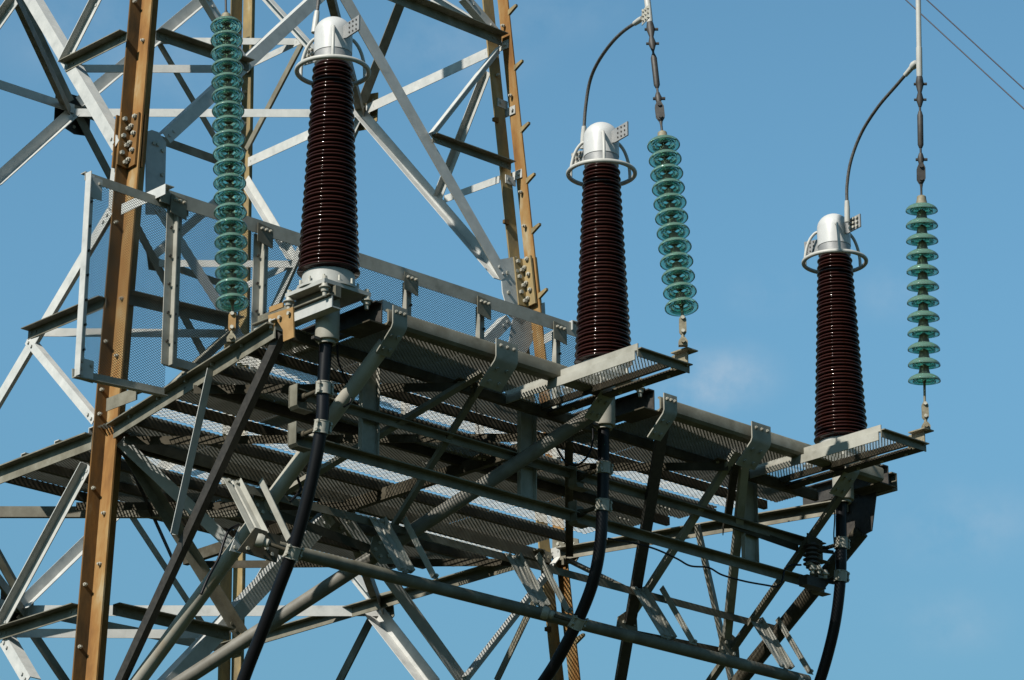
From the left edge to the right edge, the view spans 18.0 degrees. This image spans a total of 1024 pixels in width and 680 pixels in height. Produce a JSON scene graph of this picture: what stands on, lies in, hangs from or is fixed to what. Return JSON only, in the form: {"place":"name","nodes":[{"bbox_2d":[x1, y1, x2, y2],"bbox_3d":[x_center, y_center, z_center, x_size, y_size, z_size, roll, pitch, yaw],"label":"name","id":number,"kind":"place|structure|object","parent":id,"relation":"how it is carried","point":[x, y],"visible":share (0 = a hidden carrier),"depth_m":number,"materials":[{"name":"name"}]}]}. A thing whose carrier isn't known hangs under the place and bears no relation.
{"place":"outdoors","nodes":[
{"label":"outdoors","id":0,"kind":"place"},
{"bbox_2d":[0,0,584,679],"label":"lattice tower","id":1,"kind":"structure","parent":0,"point":[138,148],"depth_m":33.08,"materials":[{"name":"metal"}]},
{"bbox_2d":[0,285,933,679],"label":"access platform","id":2,"kind":"structure","parent":1,"relation":"attached to","point":[402,355],"depth_m":29.91,"materials":[{"name":"metal"}]},
{"bbox_2d":[200,523,239,594],"bbox_3d":[-2.524,1.890,27.960,0.404,0.716,0.025,18,-27,-40],"label":"earth wire","id":3,"kind":"object","parent":2,"relation":"attached to","point":[218,557],"visible":1,"depth_m":27.94,"materials":[{"name":"grey metal"}]},
{"bbox_2d":[210,0,248,343],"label":"insulator string","id":4,"kind":"object","parent":2,"relation":"attached to","point":[230,197],"visible":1,"depth_m":28.70,"materials":[{"name":"green glass"}]},
{"bbox_2d":[254,533,304,560],"bbox_3d":[-1.947,1.736,27.124,0.423,0.226,0.180,5,-21,-14],"label":"cable cleat","id":5,"kind":"object","parent":2,"relation":"attached to","point":[292,552],"visible":1,"depth_m":27.09,"materials":[{"name":"metal"}]},
{"bbox_2d":[289,476,301,502],"bbox_3d":[-1.867,1.215,27.988,0.134,0.426,0.024,18,-27,-40],"label":"earth wire","id":6,"kind":"object","parent":2,"relation":"hanging from","point":[298,492],"visible":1,"depth_m":27.98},
{"bbox_2d":[287,418,332,452],"bbox_3d":[-1.689,0.782,27.364,0.202,0.218,0.433,18,-27,-40],"label":"cable cleat","id":7,"kind":"object","parent":2,"relation":"attached to","point":[322,426],"visible":1,"depth_m":27.39,"materials":[{"name":"metal"}]},
{"bbox_2d":[288,380,333,414],"bbox_3d":[-1.687,0.462,27.478,0.202,0.218,0.440,18,-27,-40],"label":"cable cleat","id":8,"kind":"object","parent":2,"relation":"attached to","point":[297,403],"visible":1,"depth_m":27.51,"materials":[{"name":"metal"}]},
{"bbox_2d":[72,171,582,462],"bbox_3d":[-1.089,-0.042,29.738,6.276,2.040,2.231,18,-27,-40],"label":"guard screen","id":9,"kind":"object","parent":2,"relation":"attached to","point":[178,207],"visible":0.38,"depth_m":28.98,"materials":[{"name":"metal"}]},
{"bbox_2d":[283,15,372,346],"bbox_3d":[-1.570,-1.399,27.997,0.672,3.055,0.750,18,-27,-40],"label":"cable termination","id":10,"kind":"object","parent":2,"relation":"attached to","point":[328,256],"visible":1,"depth_m":27.82,"materials":[{"name":"ceramic"}]},
{"bbox_2d":[237,342,331,679],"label":"power cable","id":11,"kind":"object","parent":10,"relation":"attached to","point":[295,540],"visible":1,"depth_m":27.15,"materials":[{"name":"black rubber"}]},
{"bbox_2d":[311,0,319,33],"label":"jumper lead","id":12,"kind":"object","parent":10,"relation":"attached to","point":[315,22],"visible":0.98,"depth_m":28.75,"materials":[{"name":"metal"}]},
{"bbox_2d":[336,345,351,406],"bbox_3d":[-1.436,0.320,27.724,0.188,0.547,0.018,18,-27,-40],"label":"earth wire","id":13,"kind":"object","parent":2,"relation":"hanging from","point":[340,367],"visible":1,"depth_m":27.72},
{"bbox_2d":[540,606,588,630],"bbox_3d":[0.478,2.517,29.255,0.441,0.231,0.188,4,-20,-10],"label":"cable cleat","id":14,"kind":"object","parent":2,"relation":"attached to","point":[576,623],"visible":1,"depth_m":29.23,"materials":[{"name":"metal"}]},
{"bbox_2d":[556,428,593,465],"bbox_3d":[0.578,0.959,29.591,0.484,0.419,0.020,18,-27,-40],"label":"earth wire","id":15,"kind":"object","parent":2,"relation":"attached to","point":[581,462],"visible":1,"depth_m":29.60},
{"bbox_2d":[568,498,612,528],"bbox_3d":[0.730,1.554,29.506,0.202,0.218,0.448,18,-27,-40],"label":"cable cleat","id":16,"kind":"object","parent":2,"relation":"attached to","point":[603,503],"visible":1,"depth_m":29.53,"materials":[{"name":"metal"}]},
{"bbox_2d":[568,460,613,492],"bbox_3d":[0.736,1.223,29.621,0.202,0.218,0.464,18,-27,-40],"label":"cable cleat","id":17,"kind":"object","parent":2,"relation":"attached to","point":[574,484],"visible":1,"depth_m":29.65,"materials":[{"name":"metal"}]},
{"bbox_2d":[562,121,644,430],"bbox_3d":[0.844,-0.616,30.141,0.672,3.055,0.750,18,-27,-40],"label":"cable termination","id":18,"kind":"object","parent":2,"relation":"attached to","point":[603,322],"visible":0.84,"depth_m":30.05,"materials":[{"name":"ceramic"}]},
{"bbox_2d":[538,428,609,679],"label":"power cable","id":19,"kind":"object","parent":18,"relation":"attached to","point":[551,669],"visible":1,"depth_m":29.28,"materials":[{"name":"black rubber"}]},
{"bbox_2d":[580,3,649,148],"bbox_3d":[0.949,-2.448,30.218,0.071,0.742,1.789,7,-21,-18],"label":"jumper lead","id":20,"kind":"object","parent":18,"relation":"attached to","point":[644,17],"visible":0.98,"depth_m":30.53,"materials":[{"name":"metal"}]},
{"bbox_2d":[645,21,698,346],"bbox_3d":[1.415,-1.467,29.234,0.302,3.383,0.706,9,-22,-23],"label":"insulator string","id":21,"kind":"object","parent":2,"relation":"attached to","point":[672,234],"visible":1,"depth_m":29.02,"materials":[{"name":"green glass"}]},
{"bbox_2d":[644,0,652,21],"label":"down conductor","id":22,"kind":"object","parent":21,"relation":"attached to","point":[646,2],"visible":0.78,"depth_m":30.15,"materials":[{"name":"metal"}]},
{"bbox_2d":[607,538,777,587],"bbox_3d":[1.720,2.107,30.483,2.308,0.098,0.018,18,-27,-40],"label":"earth wire","id":23,"kind":"object","parent":2,"relation":"attached to","point":[683,562],"visible":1,"depth_m":30.41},
{"bbox_2d":[799,533,833,590],"bbox_3d":[2.983,2.168,31.584,0.401,0.530,0.210,18,-27,-40],"label":"surge limiter","id":24,"kind":"object","parent":2,"relation":"attached to","point":[813,546],"visible":1,"depth_m":31.51,"materials":[{"name":"metal"}]},
{"bbox_2d":[772,564,801,587],"bbox_3d":[2.655,2.279,31.274,0.426,0.321,0.020,18,-27,-40],"label":"earth wire","id":25,"kind":"object","parent":24,"relation":"attached to","point":[783,574],"visible":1,"depth_m":31.25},
{"bbox_2d":[810,569,849,596],"bbox_3d":[3.128,2.350,31.657,0.202,0.218,0.410,18,-27,-40],"label":"cable cleat","id":26,"kind":"object","parent":2,"relation":"attached to","point":[841,575],"visible":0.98,"depth_m":31.56,"materials":[{"name":"metal"}]},
{"bbox_2d":[818,536,849,564],"bbox_3d":[3.134,2.038,31.764,0.202,0.218,0.429,18,-27,-40],"label":"cable cleat","id":27,"kind":"object","parent":2,"relation":"attached to","point":[842,541],"visible":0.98,"depth_m":31.64,"materials":[{"name":"metal"}]},
{"bbox_2d":[801,213,880,504],"bbox_3d":[3.255,0.166,32.283,0.672,3.055,0.750,18,-27,-40],"label":"cable termination","id":28,"kind":"object","parent":2,"relation":"attached to","point":[840,410],"visible":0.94,"depth_m":32.20,"materials":[{"name":"ceramic"}]},
{"bbox_2d":[814,502,846,679],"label":"power cable","id":29,"kind":"object","parent":28,"relation":"attached to","point":[837,607],"visible":0.99,"depth_m":31.45,"materials":[{"name":"black rubber"}]},
{"bbox_2d":[833,511,834,542],"bbox_3d":[3.167,1.812,31.813,0.039,0.495,0.014,18,-27,-40],"label":"earth wire","id":30,"kind":"object","parent":28,"relation":"attached to","point":[834,529],"visible":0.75,"depth_m":31.78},
{"bbox_2d":[844,60,915,222],"bbox_3d":[3.664,-1.969,32.197,0.081,1.269,1.322,11,-23,-27],"label":"jumper lead","id":31,"kind":"object","parent":28,"relation":"attached to","point":[910,69],"visible":0.98,"depth_m":32.49,"materials":[{"name":"metal"}]},
{"bbox_2d":[0,0,1023,679],"label":"sky","id":32,"kind":"structure","parent":0,"point":[767,104],"materials":[{"name":"blue"}]},
{"bbox_2d":[916,0,922,75],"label":"down conductor","id":33,"kind":"object","parent":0,"point":[919,71],"visible":1,"depth_m":31.61,"materials":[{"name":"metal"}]},
{"bbox_2d":[905,76,940,429],"bbox_3d":[3.937,-0.840,31.135,0.312,3.524,0.496,3,-20,-9],"label":"insulator string","id":34,"kind":"object","parent":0,"point":[922,285],"visible":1,"depth_m":30.98,"materials":[{"name":"green glass"}]},
{"bbox_2d":[906,0,1023,108],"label":"overhead wire","id":35,"kind":"object","parent":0,"point":[966,56],"visible":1,"depth_m":59.87,"materials":[{"name":"black metal"}]},
{"bbox_2d":[927,0,1023,88],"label":"overhead wire","id":36,"kind":"object","parent":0,"point":[975,44],"visible":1,"depth_m":59.84,"materials":[{"name":"black metal"}]}
]}

